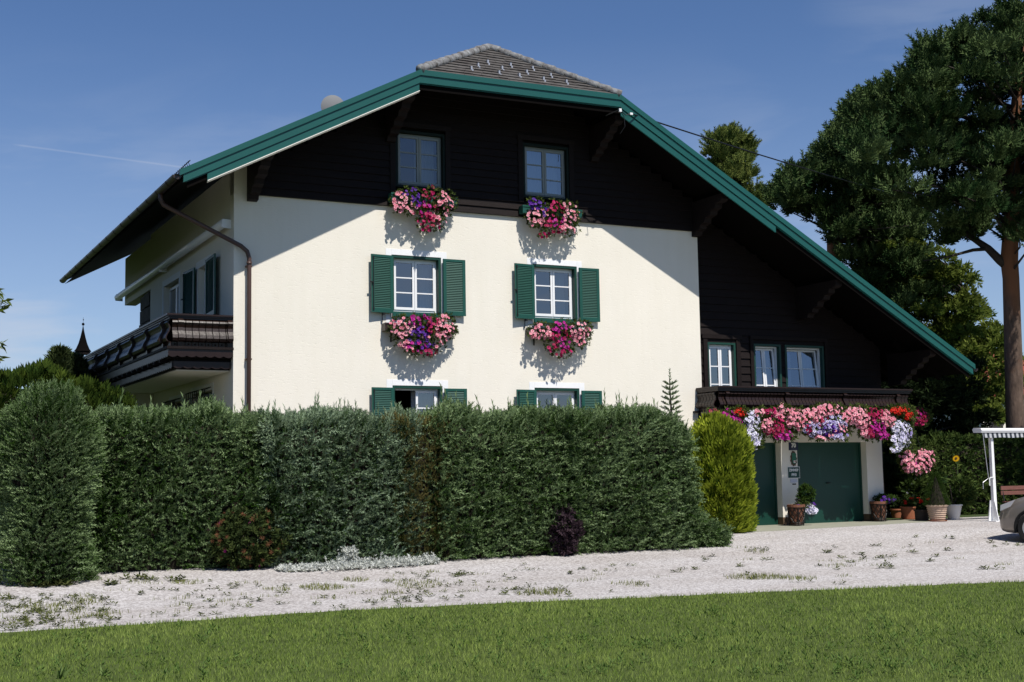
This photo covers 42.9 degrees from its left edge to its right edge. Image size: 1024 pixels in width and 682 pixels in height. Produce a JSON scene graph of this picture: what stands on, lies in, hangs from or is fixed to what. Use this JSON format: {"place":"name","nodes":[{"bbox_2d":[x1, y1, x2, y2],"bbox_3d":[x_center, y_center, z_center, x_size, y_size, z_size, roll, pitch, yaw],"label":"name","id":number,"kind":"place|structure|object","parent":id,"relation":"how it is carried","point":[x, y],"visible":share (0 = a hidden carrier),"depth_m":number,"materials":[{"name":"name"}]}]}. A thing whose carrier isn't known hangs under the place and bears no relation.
{"place":"outdoors","nodes":[
{"label":"outdoors","id":0,"kind":"place"},
{"bbox_2d":[0,516,1023,632],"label":"gravel yard","id":1,"kind":"structure","parent":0,"point":[797,552],"depth_m":20.02,"materials":[{"name":"grey gravel"}]},
{"bbox_2d":[0,374,110,586],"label":"column spruce","id":2,"kind":"object","parent":1,"relation":"on","point":[50,484],"depth_m":18.84,"materials":[{"name":"green plant"}]},
{"bbox_2d":[83,389,289,573],"bbox_3d":[-5.232,2.215,21.078,3.535,2.983,1.734,2,-6,-27],"label":"spruce hedge","id":3,"kind":"object","parent":1,"relation":"on","point":[177,483],"visible":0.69,"depth_m":20.51,"materials":[{"name":"green plant"}]},
{"bbox_2d":[206,503,295,570],"bbox_3d":[-4.171,3.138,20.717,1.442,1.133,0.975,2,-6,-27],"label":"spirea bush","id":4,"kind":"object","parent":1,"relation":"on","point":[251,554],"visible":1,"depth_m":20.52,"materials":[{"name":"green plant"}]},
{"bbox_2d":[250,389,430,566],"bbox_3d":[-2.968,2.301,21.963,3.284,2.983,1.815,2,-6,-27],"label":"spruce hedge","id":5,"kind":"object","parent":1,"relation":"on","point":[336,470],"visible":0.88,"depth_m":21.44,"materials":[{"name":"green plant"}]},
{"bbox_2d":[274,545,440,571],"bbox_3d":[-2.425,3.503,21.043,2.808,0.406,0.846,3,-7,-31],"label":"silver carpet plant","id":6,"kind":"object","parent":1,"relation":"on","point":[343,561],"visible":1,"depth_m":21.00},
{"bbox_2d":[381,411,464,558],"bbox_3d":[-1.659,2.487,22.596,1.442,2.688,1.772,2,-6,-27],"label":"juniper shrub","id":7,"kind":"object","parent":1,"relation":"on","point":[423,461],"visible":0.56,"depth_m":22.05,"materials":[{"name":"green plant"}]},
{"bbox_2d":[417,382,590,561],"bbox_3d":[-0.251,2.292,23.167,3.462,3.166,1.759,2,-6,-27],"label":"spruce hedge","id":8,"kind":"object","parent":1,"relation":"on","point":[508,476],"visible":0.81,"depth_m":22.64,"materials":[{"name":"green plant"}]},
{"bbox_2d":[0,534,1023,630],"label":"gravel weeds","id":9,"kind":"object","parent":1,"relation":"on","point":[59,582],"visible":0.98,"depth_m":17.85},
{"bbox_2d":[544,502,584,556],"bbox_3d":[0.915,3.355,23.067,0.773,1.016,0.726,-3,-6,16],"label":"purple barberry","id":10,"kind":"object","parent":1,"relation":"on","point":[564,532],"visible":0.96,"depth_m":22.90,"materials":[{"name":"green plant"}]},
{"bbox_2d":[543,397,586,551],"bbox_3d":[0.803,2.455,23.835,0.900,2.918,1.654,2,-6,-27],"label":"yew shrub","id":11,"kind":"object","parent":1,"relation":"on","point":[564,426],"visible":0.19,"depth_m":23.34,"materials":[{"name":"green plant"}]},
{"bbox_2d":[546,388,710,553],"bbox_3d":[2.005,2.394,24.347,3.414,3.115,1.894,2,-6,-27],"label":"spruce hedge","id":12,"kind":"object","parent":1,"relation":"on","point":[642,491],"visible":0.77,"depth_m":23.85,"materials":[{"name":"green plant"}]},
{"bbox_2d":[659,368,685,421],"bbox_3d":[3.064,2.199,24.958,0.582,3.399,0.609,2,-6,-27],"label":"spruce sapling","id":13,"kind":"object","parent":1,"relation":"on","point":[669,388],"visible":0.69,"depth_m":25.04,"materials":[{"name":"green plant"}]},
{"bbox_2d":[688,510,735,547],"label":"spruce shrub","id":14,"kind":"object","parent":1,"relation":"on","point":[715,533],"visible":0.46,"depth_m":24.66,"materials":[{"name":"green plant"}]},
{"bbox_2d":[922,472,951,521],"bbox_3d":[10.265,3.758,31.528,0.712,1.214,0.714,2,-6,-27],"label":"conifer pot","id":15,"kind":"object","parent":1,"relation":"on","point":[936,505],"visible":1,"depth_m":31.39,"materials":[{"name":"ceramic"}]},
{"bbox_2d":[942,473,978,519],"bbox_3d":[11.201,3.849,32.450,0.865,1.171,0.956,-4,-6,25],"label":"shrub pot","id":16,"kind":"object","parent":1,"relation":"on","point":[962,493],"visible":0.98,"depth_m":32.26,"materials":[{"name":"green plant"}]},
{"bbox_2d":[972,428,1023,521],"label":"patio awning","id":17,"kind":"object","parent":1,"relation":"on","point":[990,434],"visible":0.98,"depth_m":31.11,"materials":[{"name":"white metal"}]},
{"bbox_2d":[1000,497,1023,539],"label":"parked car","id":18,"kind":"object","parent":1,"relation":"on","point":[1011,516],"visible":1,"depth_m":26.36,"materials":[{"name":"grey paint"}]},
{"bbox_2d":[1000,485,1023,503],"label":"garden bench","id":19,"kind":"object","parent":1,"relation":"on","point":[1002,488],"visible":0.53,"depth_m":32.15,"materials":[{"name":"brown wood"}]},
{"bbox_2d":[0,579,1023,681],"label":"lawn","id":20,"kind":"structure","parent":0,"point":[517,670],"depth_m":12.55,"materials":[{"name":"plant"}]},
{"bbox_2d":[56,661,73,678],"bbox_3d":[-3.763,2.765,10.926,0.136,0.153,0.108,-5,-7,37],"label":"plantain","id":21,"kind":"object","parent":20,"relation":"on","point":[61,672],"visible":0.96,"depth_m":10.92,"materials":[{"name":"green plant"}]},
{"bbox_2d":[100,665,106,675],"bbox_3d":[-3.463,2.799,11.032,0.050,0.095,0.135,4,-8,-43],"label":"plantain","id":22,"kind":"object","parent":20,"relation":"on","point":[101,673],"visible":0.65,"depth_m":11.04,"materials":[{"name":"green plant"}]},
{"bbox_2d":[1,602,1013,680],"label":"clover","id":23,"kind":"object","parent":20,"relation":"on","point":[204,672],"visible":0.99,"depth_m":11.87,"materials":[{"name":"green plant"}]},
{"bbox_2d":[1015,627,1023,634],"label":"plantain","id":24,"kind":"object","parent":20,"relation":"on","point":[1019,632],"visible":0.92,"depth_m":12.67,"materials":[{"name":"green plant"}]},
{"bbox_2d":[0,0,1023,388],"label":"sky","id":25,"kind":"structure","parent":0,"point":[102,102],"materials":[{"name":"blue"}]},
{"bbox_2d":[743,519,950,532],"bbox_3d":[7.701,4.297,30.376,7.450,0.022,2.420,2,-6,-27],"label":"concrete apron","id":26,"kind":"object","parent":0,"point":[761,528],"visible":0.5,"depth_m":30.24,"materials":[{"name":"beige concrete"}]},
{"bbox_2d":[787,482,817,525],"bbox_3d":[6.778,3.795,30.337,0.769,1.025,0.558,4,-8,-43],"label":"lattice planter","id":27,"kind":"object","parent":26,"relation":"on","point":[800,507],"visible":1,"depth_m":30.27,"materials":[{"name":"ceramic"}]},
{"bbox_2d":[870,493,899,521],"bbox_3d":[9.115,4.071,31.920,0.762,0.715,0.626,2,-6,-27],"label":"lattice planter","id":28,"kind":"object","parent":26,"relation":"on","point":[878,506],"visible":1,"depth_m":31.72,"materials":[{"name":"ceramic"}]},
{"bbox_2d":[899,495,920,519],"bbox_3d":[10.048,4.195,32.819,0.599,0.610,0.540,-1,-6,-3],"label":"flower pot","id":29,"kind":"object","parent":26,"relation":"on","point":[907,512],"visible":0.81,"depth_m":32.65,"materials":[{"name":"ceramic"}]},
{"bbox_2d":[913,496,928,520],"bbox_3d":[10.185,4.110,31.962,0.666,0.588,0.638,-3,-6,19],"label":"flower pot","id":30,"kind":"object","parent":26,"relation":"on","point":[921,513],"visible":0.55,"depth_m":31.78,"materials":[{"name":"grey"}]},
{"bbox_2d":[887,512,999,519],"bbox_3d":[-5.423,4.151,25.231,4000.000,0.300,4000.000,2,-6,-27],"label":"ground","id":31,"kind":"structure","parent":0,"point":[889,516],"depth_m":34.60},
{"bbox_2d":[0,288,12,392],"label":"cherry tree","id":32,"kind":"object","parent":31,"relation":"on","point":[3,307],"visible":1,"depth_m":20.71,"materials":[{"name":"green plant"}]},
{"bbox_2d":[40,342,77,383],"bbox_3d":[-11.373,2.408,32.565,1.602,4.830,1.623,2,-6,-27],"label":"cypress tree","id":33,"kind":"object","parent":31,"relation":"on","point":[57,354],"visible":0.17,"depth_m":32.52,"materials":[{"name":"green plant"}]},
{"bbox_2d":[0,357,137,541],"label":"thuja hedge","id":34,"kind":"object","parent":31,"relation":"on","point":[100,393],"visible":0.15,"depth_m":24.77,"materials":[{"name":"green plant"}]},
{"bbox_2d":[68,351,91,398],"bbox_3d":[-11.014,2.514,32.708,1.429,4.633,1.448,2,-6,-27],"label":"cypress tree","id":35,"kind":"object","parent":31,"relation":"on","point":[80,363],"visible":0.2,"depth_m":32.74,"materials":[{"name":"green plant"}]},
{"bbox_2d":[74,319,90,356],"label":"bell turret","id":36,"kind":"object","parent":31,"relation":"on","point":[82,347],"visible":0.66,"depth_m":41.91,"materials":[{"name":"black metal"}]},
{"bbox_2d":[59,43,977,525],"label":"alpine house","id":37,"kind":"structure","parent":31,"relation":"on","point":[703,281],"depth_m":28.86,"materials":[{"name":"beige paint"}]},
{"bbox_2d":[162,270,180,314],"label":"window","id":38,"kind":"structure","parent":37,"relation":"in","point":[174,296],"depth_m":31.00,"materials":[{"name":"white"}]},
{"bbox_2d":[114,219,230,300],"bbox_3d":[-8.318,-1.773,31.052,0.224,0.245,11.400,2,-6,-27],"label":"cassette awning","id":39,"kind":"object","parent":37,"relation":"attached to","point":[220,225],"visible":1,"depth_m":29.72,"materials":[{"name":"white metal"}]},
{"bbox_2d":[163,394,182,408],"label":"window","id":40,"kind":"structure","parent":37,"relation":"in","point":[173,399],"depth_m":29.87,"materials":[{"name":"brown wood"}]},
{"bbox_2d":[184,382,213,407],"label":"window","id":41,"kind":"structure","parent":37,"relation":"in","point":[210,386],"depth_m":27.68,"materials":[{"name":"green wood"}]},
{"bbox_2d":[196,254,210,313],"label":"window","id":42,"kind":"structure","parent":37,"relation":"in","point":[201,263],"depth_m":28.37,"materials":[{"name":"white"}]},
{"bbox_2d":[321,95,342,109],"bbox_3d":[-4.167,-5.302,30.302,0.564,0.840,0.132,2,-6,-27],"label":"satellite dish","id":43,"kind":"object","parent":37,"relation":"attached to","point":[329,101],"visible":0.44,"depth_m":30.26,"materials":[{"name":"grey metal"}]},
{"bbox_2d":[386,248,446,323],"bbox_3d":[-2.090,-1.129,27.700,1.400,1.569,0.488,2,-6,-27],"label":"window","id":44,"kind":"structure","parent":37,"relation":"in","point":[413,257],"depth_m":27.74,"materials":[{"name":"white wood"}]},
{"bbox_2d":[386,379,447,414],"bbox_3d":[-2.046,1.614,27.428,1.400,1.574,0.494,2,-6,-27],"label":"window","id":45,"kind":"structure","parent":37,"relation":"in","point":[421,390],"depth_m":27.52,"materials":[{"name":"white"}]},
{"bbox_2d":[382,312,458,358],"bbox_3d":[-1.860,-0.130,27.257,1.696,1.033,0.444,2,-6,-27],"label":"flower box","id":46,"kind":"object","parent":37,"relation":"attached to","point":[427,329],"visible":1,"depth_m":27.13,"materials":[{"name":"brown paint"}]},
{"bbox_2d":[396,130,445,191],"bbox_3d":[-2.043,-3.850,27.998,1.160,1.240,0.379,2,-6,-27],"label":"window","id":47,"kind":"structure","parent":37,"relation":"in","point":[423,153],"depth_m":28.06,"materials":[{"name":"grey"}]},
{"bbox_2d":[388,183,459,232],"bbox_3d":[-1.840,-2.797,27.524,1.647,1.086,0.392,2,-6,-27],"label":"flower box","id":48,"kind":"object","parent":37,"relation":"attached to","point":[423,203],"visible":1,"depth_m":27.45,"materials":[{"name":"pink plant"}]},
{"bbox_2d":[523,142,569,202],"bbox_3d":[0.680,-3.775,29.392,1.180,1.240,0.381,2,-6,-27],"label":"window","id":49,"kind":"structure","parent":37,"relation":"in","point":[540,167],"depth_m":29.46,"materials":[{"name":"grey"}]},
{"bbox_2d":[519,195,582,238],"bbox_3d":[0.936,-2.729,28.941,1.566,0.991,0.400,2,-6,-27],"label":"flower box","id":50,"kind":"object","parent":37,"relation":"attached to","point":[553,213],"visible":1,"depth_m":28.85,"materials":[{"name":"pink plant"}]},
{"bbox_2d":[527,258,582,328],"bbox_3d":[0.892,-1.026,29.224,1.400,1.569,0.488,2,-6,-27],"label":"window","id":51,"kind":"structure","parent":37,"relation":"in","point":[551,266],"depth_m":29.29,"materials":[{"name":"white wood"}]},
{"bbox_2d":[529,382,584,410],"bbox_3d":[0.968,1.711,28.889,1.400,1.574,0.196,2,-6,-27],"label":"window","id":52,"kind":"structure","parent":37,"relation":"in","point":[554,389],"depth_m":28.95,"materials":[{"name":"white"}]},
{"bbox_2d":[525,316,593,359],"bbox_3d":[1.077,-0.063,28.755,1.754,0.970,0.455,2,-6,-27],"label":"flower box","id":53,"kind":"object","parent":37,"relation":"attached to","point":[577,334],"visible":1,"depth_m":28.66,"materials":[{"name":"brown paint"}]},
{"bbox_2d":[605,108,632,133],"bbox_3d":[2.366,-4.834,28.625,0.605,0.539,0.152,0,-6,-8],"label":"cable bracket","id":54,"kind":"object","parent":37,"relation":"attached to","point":[620,110],"visible":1,"depth_m":28.63,"materials":[{"name":"metal"}]},
{"bbox_2d":[633,114,908,198],"bbox_3d":[14.631,-5.223,46.338,0.034,3.582,42.565,-5,-7,34],"label":"power cable","id":55,"kind":"object","parent":54,"relation":"attached to","point":[754,152],"visible":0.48,"depth_m":33.93,"materials":[{"name":"black plastic"}]},
{"bbox_2d":[708,342,736,386],"bbox_3d":[4.971,0.838,31.456,0.840,1.590,0.373,2,-6,-27],"label":"window","id":56,"kind":"structure","parent":37,"relation":"in","point":[719,346],"depth_m":31.47,"materials":[{"name":"white wood"}]},
{"bbox_2d":[701,404,769,450],"bbox_3d":[4.992,1.965,29.438,1.805,1.124,0.922,2,-6,-27],"label":"balcony flower box","id":57,"kind":"object","parent":37,"relation":"attached to","point":[745,415],"visible":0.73,"depth_m":29.25,"materials":[{"name":"brown paint"}]},
{"bbox_2d":[752,443,777,525],"bbox_3d":[5.408,3.373,30.573,1.988,1.945,0.060,2,-6,-27],"label":"garage door","id":58,"kind":"structure","parent":37,"relation":"in","point":[764,459],"depth_m":30.88,"materials":[{"name":"green paint"}]},
{"bbox_2d":[754,344,781,386],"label":"window","id":59,"kind":"structure","parent":37,"relation":"in","point":[776,368],"depth_m":32.13,"materials":[{"name":"white wood"}]},
{"bbox_2d":[758,401,812,443],"bbox_3d":[6.188,1.900,30.055,1.704,0.981,0.932,2,-6,-27],"label":"balcony flower box","id":60,"kind":"object","parent":37,"relation":"attached to","point":[782,419],"visible":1,"depth_m":29.68,"materials":[{"name":"brown paint"}]},
{"bbox_2d":[788,442,797,449],"bbox_3d":[6.723,2.517,31.085,0.280,0.188,0.014,2,-6,-27],"label":"house number sign","id":61,"kind":"object","parent":37,"relation":"attached to","point":[793,445],"visible":1,"depth_m":31.08,"materials":[{"name":"metal"}]},
{"bbox_2d":[787,467,799,477],"bbox_3d":[6.713,3.133,31.011,0.367,0.274,0.018,2,-6,-27],"label":"room vacancy sign","id":62,"kind":"object","parent":37,"relation":"attached to","point":[793,472],"visible":1,"depth_m":31.00,"materials":[{"name":"green"}]},
{"bbox_2d":[790,451,796,465],"bbox_3d":[6.722,2.803,31.037,0.189,0.366,0.044,2,-6,-27],"label":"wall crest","id":63,"kind":"object","parent":37,"relation":"attached to","point":[793,457],"depth_m":31.02,"materials":[{"name":"green metal"}]},
{"bbox_2d":[784,345,824,387],"bbox_3d":[7.235,0.916,32.616,1.230,1.590,0.379,2,-6,-27],"label":"window","id":64,"kind":"structure","parent":37,"relation":"in","point":[804,359],"depth_m":32.75,"materials":[{"name":"white"}]},
{"bbox_2d":[797,401,858,442],"bbox_3d":[7.326,1.915,30.649,2.010,1.010,0.914,2,-6,-27],"label":"balcony flower box","id":65,"kind":"object","parent":37,"relation":"attached to","point":[828,422],"visible":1,"depth_m":30.26,"materials":[{"name":"brown paint"}]},
{"bbox_2d":[797,442,863,523],"bbox_3d":[7.696,3.451,31.729,2.158,1.945,0.082,2,-6,-27],"label":"garage door","id":66,"kind":"structure","parent":37,"relation":"in","point":[834,469],"depth_m":31.81,"materials":[{"name":"green paint"}]},
{"bbox_2d":[843,402,898,443],"bbox_3d":[8.425,1.972,31.204,1.802,1.003,0.921,2,-6,-27],"label":"balcony flower box","id":67,"kind":"object","parent":37,"relation":"attached to","point":[869,423],"visible":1,"depth_m":30.87,"materials":[{"name":"brown paint"}]},
{"bbox_2d":[885,403,918,453],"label":"balcony flower box","id":68,"kind":"object","parent":37,"relation":"attached to","point":[901,438],"visible":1,"depth_m":31.30,"materials":[{"name":"brown paint"}]},
{"bbox_2d":[896,423,939,476],"bbox_3d":[10.029,2.646,32.132,1.559,1.439,0.629,2,-6,-27],"label":"hanging basket","id":69,"kind":"object","parent":37,"relation":"hanging from","point":[922,461],"visible":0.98,"depth_m":31.91,"materials":[{"name":"pink plant"}]},
{"bbox_2d":[912,404,933,430],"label":"crimson flower box","id":70,"kind":"object","parent":37,"relation":"attached to","point":[925,420],"visible":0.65,"depth_m":33.21,"materials":[{"name":"brown paint"}]},
{"bbox_2d":[688,410,759,532],"bbox_3d":[4.382,2.790,27.864,1.860,2.708,1.909,2,-6,-27],"label":"golden thuja","id":71,"kind":"object","parent":31,"relation":"on","point":[725,463],"visible":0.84,"depth_m":27.32,"materials":[{"name":"plant"}]},
{"bbox_2d":[698,119,768,204],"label":"pine tree","id":72,"kind":"object","parent":31,"relation":"on","point":[737,166],"visible":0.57,"depth_m":56.95,"materials":[{"name":"green plant"}]},
{"bbox_2d":[758,91,952,306],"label":"pine tree","id":73,"kind":"object","parent":31,"relation":"on","point":[860,222],"visible":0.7,"depth_m":45.41,"materials":[{"name":"green plant"}]},
{"bbox_2d":[759,344,1003,511],"bbox_3d":[10.614,2.543,38.502,7.491,5.201,4.756,2,-6,-27],"label":"copper hazel","id":74,"kind":"object","parent":31,"relation":"on","point":[945,395],"visible":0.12,"depth_m":37.85,"materials":[{"name":"grey plant"}]},
{"bbox_2d":[889,495,905,517],"bbox_3d":[10.131,4.303,33.973,0.600,0.605,0.554,2,-6,-27],"label":"flower pot","id":75,"kind":"object","parent":31,"relation":"on","point":[895,509],"visible":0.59,"depth_m":33.83,"materials":[{"name":"ceramic"}]},
{"bbox_2d":[894,469,932,514],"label":"oleander shrub","id":76,"kind":"object","parent":31,"relation":"on","point":[906,485],"visible":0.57,"depth_m":33.92,"materials":[{"name":"green plant"}]},
{"bbox_2d":[883,446,949,511],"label":"juniper bush","id":77,"kind":"object","parent":31,"relation":"on","point":[891,466],"visible":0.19,"depth_m":34.77,"materials":[{"name":"green plant"}]},
{"bbox_2d":[833,0,1023,427],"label":"pine tree","id":78,"kind":"object","parent":31,"relation":"on","point":[916,105],"visible":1,"depth_m":36.40,"materials":[{"name":"green plant"}]},
{"bbox_2d":[866,237,1023,426],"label":"walnut tree","id":79,"kind":"object","parent":31,"relation":"on","point":[958,314],"visible":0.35,"depth_m":45.80,"materials":[{"name":"green plant"}]},
{"bbox_2d":[882,428,1023,515],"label":"garden hedge","id":80,"kind":"object","parent":31,"relation":"on","point":[968,450],"visible":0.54,"depth_m":35.74,"materials":[{"name":"green plant"}]},
{"bbox_2d":[950,456,960,475],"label":"sunflower","id":81,"kind":"object","parent":31,"relation":"on","point":[955,458],"visible":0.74,"depth_m":33.86,"materials":[{"name":"green"}]},
{"bbox_2d":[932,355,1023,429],"bbox_3d":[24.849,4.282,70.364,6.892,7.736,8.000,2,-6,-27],"label":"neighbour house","id":82,"kind":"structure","parent":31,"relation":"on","point":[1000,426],"depth_m":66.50,"materials":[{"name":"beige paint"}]},
{"bbox_2d":[989,421,1002,427],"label":"window","id":83,"kind":"structure","parent":82,"relation":"in","point":[1001,426],"depth_m":66.29,"materials":[{"name":"grey"}]}
]}

